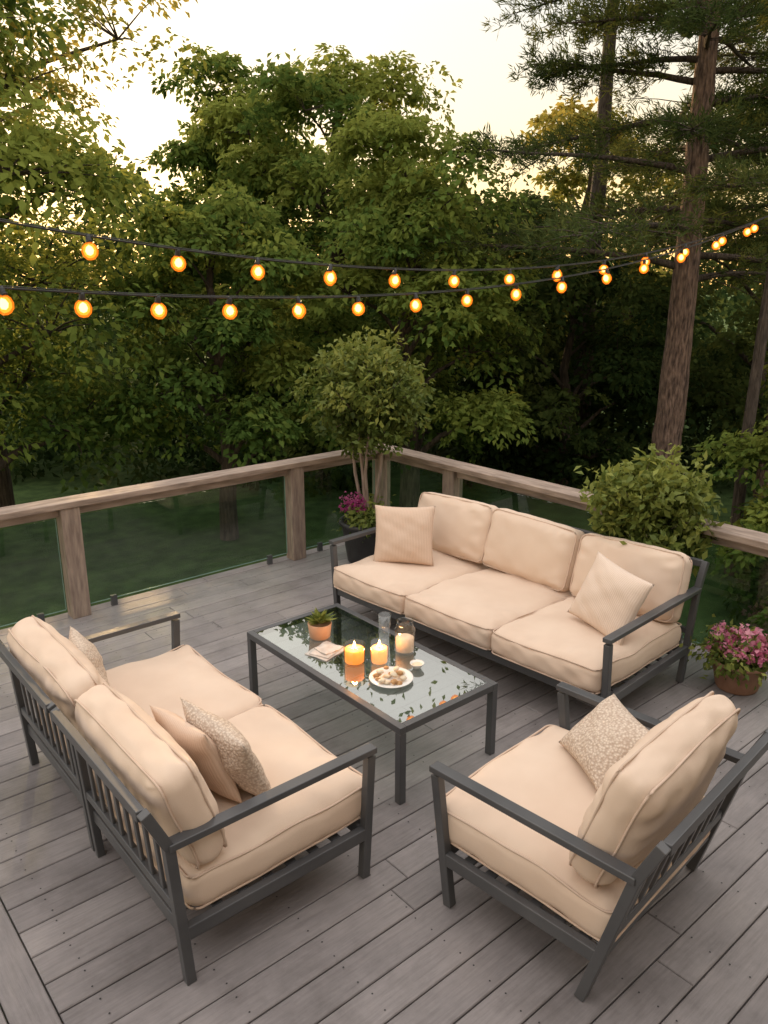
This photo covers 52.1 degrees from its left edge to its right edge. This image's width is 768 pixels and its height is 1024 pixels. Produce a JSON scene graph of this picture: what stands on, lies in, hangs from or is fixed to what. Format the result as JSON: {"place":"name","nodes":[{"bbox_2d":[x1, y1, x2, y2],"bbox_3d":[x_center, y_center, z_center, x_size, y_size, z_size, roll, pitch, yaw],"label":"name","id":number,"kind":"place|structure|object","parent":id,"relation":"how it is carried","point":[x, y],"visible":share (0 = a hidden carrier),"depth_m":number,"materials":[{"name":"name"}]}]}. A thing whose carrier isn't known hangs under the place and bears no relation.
{"place":"outdoors","nodes":[
{"label":"outdoors","id":0,"kind":"place"},
{"bbox_2d":[0,291,767,1023],"bbox_3d":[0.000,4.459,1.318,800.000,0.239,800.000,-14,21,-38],"label":"lawn","id":1,"kind":"structure","parent":0,"point":[134,547],"depth_m":15.14,"materials":[{"name":"green plant"}]},
{"bbox_2d":[0,0,190,493],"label":"maple tree","id":2,"kind":"object","parent":1,"relation":"on","point":[55,166],"visible":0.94,"depth_m":12.03,"materials":[{"name":"green plant"}]},
{"bbox_2d":[0,0,239,506],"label":"maple tree","id":3,"kind":"object","parent":1,"relation":"on","point":[6,494],"visible":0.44,"depth_m":14.73,"materials":[{"name":"green plant"}]},
{"bbox_2d":[71,177,330,540],"bbox_3d":[-2.978,-2.538,13.971,4.603,6.267,4.339,-14,21,-38],"label":"maple tree","id":4,"kind":"object","parent":1,"relation":"on","point":[215,333],"visible":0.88,"depth_m":13.11,"materials":[{"name":"green plant"}]},
{"bbox_2d":[138,42,330,374],"bbox_3d":[-3.755,-7.034,21.759,6.217,10.492,5.795,-14,21,-38],"label":"maple tree","id":5,"kind":"object","parent":1,"relation":"on","point":[203,147],"visible":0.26,"depth_m":20.25,"materials":[{"name":"green plant"}]},
{"bbox_2d":[208,43,463,428],"bbox_3d":[-0.693,-6.044,19.500,6.777,9.851,5.830,-14,21,-38],"label":"maple tree","id":6,"kind":"object","parent":1,"relation":"on","point":[337,93],"visible":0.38,"depth_m":17.58,"materials":[{"name":"green plant"}]},
{"bbox_2d":[0,135,766,413],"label":"distant trees","id":7,"kind":"object","parent":1,"relation":"on","point":[736,302],"visible":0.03,"depth_m":31.39,"materials":[{"name":"green plant"}]},
{"bbox_2d":[0,542,767,1023],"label":"deck","id":8,"kind":"structure","parent":1,"relation":"on","point":[86,934],"depth_m":3.48,"materials":[{"name":"grey wood"}]},
{"bbox_2d":[0,611,376,985],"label":"loveseat","id":9,"kind":"object","parent":8,"relation":"on","point":[190,834],"visible":0.98,"depth_m":3.40,"materials":[{"name":"fabric"}]},
{"bbox_2d":[69,627,109,685],"bbox_3d":[-1.561,0.837,4.171,0.158,0.400,0.420,-25,21,-21],"label":"throw pillow","id":10,"kind":"object","parent":9,"relation":"on","point":[85,646],"visible":0.34,"depth_m":4.09,"materials":[{"name":"fabric"}]},
{"bbox_2d":[150,705,241,802],"bbox_3d":[-0.826,1.060,3.438,0.440,0.420,0.142,9,38,43],"label":"throw pillow","id":11,"kind":"object","parent":9,"relation":"on","point":[198,746],"visible":0.66,"depth_m":3.31,"materials":[{"name":"fabric"}]},
{"bbox_2d":[180,698,270,795],"bbox_3d":[-0.682,1.048,3.439,0.460,0.440,0.170,21,50,39],"label":"throw pillow","id":12,"kind":"object","parent":9,"relation":"on","point":[243,767],"visible":0.74,"depth_m":3.29,"materials":[{"name":"fabric"}]},
{"bbox_2d":[290,325,435,562],"bbox_3d":[-0.130,-0.620,7.459,1.354,2.259,1.363,-14,21,-38],"label":"potted tree","id":13,"kind":"object","parent":8,"relation":"on","point":[371,394],"visible":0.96,"depth_m":7.11,"materials":[{"name":"green plant"}]},
{"bbox_2d":[247,603,497,804],"bbox_3d":[-0.123,1.094,4.843,0.740,0.458,1.510,-14,21,-38],"label":"coffee table","id":14,"kind":"object","parent":8,"relation":"on","point":[488,687],"visible":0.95,"depth_m":4.54,"materials":[{"name":"metal"}]},
{"bbox_2d":[306,607,336,640],"bbox_3d":[-0.399,0.705,5.007,0.204,0.199,0.206,-14,21,-38],"label":"potted succulent","id":15,"kind":"object","parent":14,"relation":"on","point":[319,626],"visible":1,"depth_m":4.97,"materials":[{"name":"orange ceramic"}]},
{"bbox_2d":[305,641,344,661],"bbox_3d":[-0.355,0.850,4.831,0.170,0.021,0.210,11,20,33],"label":"folded napkin","id":16,"kind":"object","parent":14,"relation":"on","point":[326,651],"visible":1,"depth_m":4.81,"materials":[{"name":"fabric"}]},
{"bbox_2d":[343,640,364,666],"bbox_3d":[-0.176,0.831,4.670,0.132,0.146,0.132,-14,21,-38],"label":"candle","id":17,"kind":"object","parent":14,"relation":"on","point":[354,653],"visible":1,"depth_m":4.64,"materials":[{"name":"orange wax"}]},
{"bbox_2d":[371,638,388,666],"bbox_3d":[-0.028,0.828,4.663,0.112,0.156,0.112,-14,21,-38],"label":"candle","id":18,"kind":"object","parent":14,"relation":"on","point":[379,653],"visible":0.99,"depth_m":4.64,"materials":[{"name":"yellow wax"}]},
{"bbox_2d":[369,666,413,687],"bbox_3d":[0.041,0.933,4.482,0.256,0.060,0.256,-14,21,-38],"label":"snack plate","id":19,"kind":"object","parent":14,"relation":"on","point":[391,677],"visible":1,"depth_m":4.47,"materials":[{"name":"white ceramic"}]},
{"bbox_2d":[394,617,414,655],"bbox_3d":[0.127,0.758,4.807,0.128,0.207,0.128,-14,21,-38],"label":"glass jar","id":20,"kind":"object","parent":14,"relation":"on","point":[404,642],"visible":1,"depth_m":4.78,"materials":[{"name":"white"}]},
{"bbox_2d":[410,659,423,669],"bbox_3d":[0.194,0.903,4.622,0.086,0.033,0.086,-14,21,-38],"label":"dip bowl","id":21,"kind":"object","parent":14,"relation":"on","point":[416,664],"visible":1,"depth_m":4.62,"materials":[{"name":"white ceramic"}]},
{"bbox_2d":[0,444,767,643],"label":"deck railing","id":22,"kind":"object","parent":8,"relation":"on","point":[66,511],"visible":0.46,"depth_m":6.74,"materials":[{"name":"brown wood"}]},
{"bbox_2d":[329,492,709,699],"bbox_3d":[0.865,0.562,5.830,1.295,0.923,2.514,-15,22,-42],"label":"sofa","id":23,"kind":"object","parent":8,"relation":"on","point":[502,586],"visible":0.85,"depth_m":5.53,"materials":[{"name":"fabric"}]},
{"bbox_2d":[373,505,434,565],"bbox_3d":[0.159,0.185,6.306,0.500,0.480,0.188,1,-4,14],"label":"throw pillow","id":24,"kind":"object","parent":23,"relation":"on","point":[403,534],"visible":0.99,"depth_m":6.24,"materials":[{"name":"fabric"}]},
{"bbox_2d":[568,551,653,645],"bbox_3d":[1.449,0.560,5.056,0.184,0.460,0.480,15,14,-38],"label":"throw pillow","id":25,"kind":"object","parent":23,"relation":"on","point":[611,597],"visible":0.94,"depth_m":4.98,"materials":[{"name":"beige fabric"}]},
{"bbox_2d":[429,681,767,1001],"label":"armchair","id":26,"kind":"object","parent":8,"relation":"on","point":[541,819],"visible":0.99,"depth_m":3.09,"materials":[{"name":"fabric"}]},
{"bbox_2d":[559,694,648,789],"bbox_3d":[1.026,1.054,3.626,0.360,0.186,0.420,-42,19,1],"label":"throw pillow","id":27,"kind":"object","parent":26,"relation":"on","point":[599,740],"visible":0.76,"depth_m":3.55,"materials":[{"name":"fabric"}]},
{"bbox_2d":[574,443,731,577],"bbox_3d":[1.934,0.236,5.840,1.109,1.535,1.089,-14,21,-38],"label":"potted shrub","id":28,"kind":"object","parent":8,"relation":"on","point":[630,497],"visible":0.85,"depth_m":5.53,"materials":[{"name":"green plant"}]},
{"bbox_2d":[679,614,767,695],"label":"flower pot","id":29,"kind":"object","parent":8,"relation":"on","point":[737,660],"visible":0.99,"depth_m":5.17,"materials":[{"name":"ceramic"}]},
{"bbox_2d":[0,290,767,498],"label":"undergrowth","id":30,"kind":"object","parent":1,"relation":"on","point":[617,417],"visible":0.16,"depth_m":18.71,"materials":[{"name":"green plant"}]},
{"bbox_2d":[273,105,550,506],"bbox_3d":[0.432,-3.430,14.815,4.986,7.492,5.810,-4,17,-12],"label":"maple tree","id":31,"kind":"object","parent":1,"relation":"on","point":[389,211],"visible":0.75,"depth_m":13.45,"materials":[{"name":"green plant"}]},
{"bbox_2d":[408,189,585,448],"bbox_3d":[3.117,-5.110,21.524,5.764,6.919,6.014,-14,21,-38],"label":"maple tree","id":32,"kind":"object","parent":1,"relation":"on","point":[535,205],"visible":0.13,"depth_m":19.71,"materials":[{"name":"green plant"}]},
{"bbox_2d":[453,243,709,484],"bbox_3d":[4.364,-3.213,17.727,5.847,5.433,5.762,3,17,11],"label":"maple tree","id":33,"kind":"object","parent":1,"relation":"on","point":[625,371],"visible":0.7,"depth_m":16.53,"materials":[{"name":"green plant"}]},
{"bbox_2d":[397,0,767,469],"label":"pine tree","id":34,"kind":"object","parent":1,"relation":"on","point":[698,126],"visible":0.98,"depth_m":12.53,"materials":[{"name":"green plant"}]},
{"bbox_2d":[494,93,683,373],"bbox_3d":[5.688,-7.043,23.250,6.174,9.645,5.725,11,20,34],"label":"maple tree","id":35,"kind":"object","parent":1,"relation":"on","point":[561,112],"visible":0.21,"depth_m":21.81,"materials":[{"name":"green plant"}]},
{"bbox_2d":[572,0,618,431],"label":"tree trunk","id":36,"kind":"object","parent":1,"relation":"on","point":[602,106],"visible":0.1,"depth_m":17.94,"materials":[{"name":"plant"}]},
{"bbox_2d":[595,83,767,465],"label":"maple tree","id":37,"kind":"object","parent":1,"relation":"on","point":[738,347],"visible":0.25,"depth_m":18.99,"materials":[{"name":"green plant"}]},
{"bbox_2d":[626,0,767,497],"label":"pine tree","id":38,"kind":"object","parent":1,"relation":"on","point":[762,116],"visible":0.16,"depth_m":15.69,"materials":[{"name":"green plant"}]},
{"bbox_2d":[691,413,767,621],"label":"shrub bush","id":39,"kind":"object","parent":1,"relation":"on","point":[750,585],"visible":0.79,"depth_m":11.15,"materials":[{"name":"green plant"}]},
{"bbox_2d":[724,267,767,575],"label":"slim tree","id":40,"kind":"object","parent":1,"relation":"on","point":[751,405],"visible":0.65,"depth_m":12.09,"materials":[{"name":"brown plant"}]},
{"bbox_2d":[743,364,767,518],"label":"shrub bush","id":41,"kind":"object","parent":1,"relation":"on","point":[764,485],"visible":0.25,"depth_m":13.39,"materials":[{"name":"green plant"}]},
{"bbox_2d":[746,582,767,635],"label":"shrub bush","id":42,"kind":"object","parent":1,"relation":"on","point":[763,614],"visible":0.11,"depth_m":8.66,"materials":[{"name":"green plant"}]},
{"bbox_2d":[0,0,767,289],"label":"sky","id":43,"kind":"structure","parent":0,"point":[451,33],"materials":[{"name":"white"}]},
{"bbox_3d":[-5.180,0.956,2.764,0.090,5.900,0.090,-14,21,-38],"label":"light pole","id":44,"kind":"object","parent":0,"visible":0},
{"bbox_2d":[0,216,765,286],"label":"string lights","id":45,"kind":"object","parent":44,"relation":"attached to","point":[89,250],"visible":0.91,"depth_m":6.21,"materials":[{"name":"yellow glass"}]},
{"bbox_3d":[-4.950,1.436,2.551,0.090,5.100,0.090,-14,21,-38],"label":"light pole","id":46,"kind":"object","parent":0,"visible":0},
{"bbox_2d":[0,216,767,316],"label":"string lights","id":47,"kind":"object","parent":46,"relation":"attached to","point":[83,307],"visible":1,"depth_m":5.82,"materials":[{"name":"yellow glass"}]}
]}

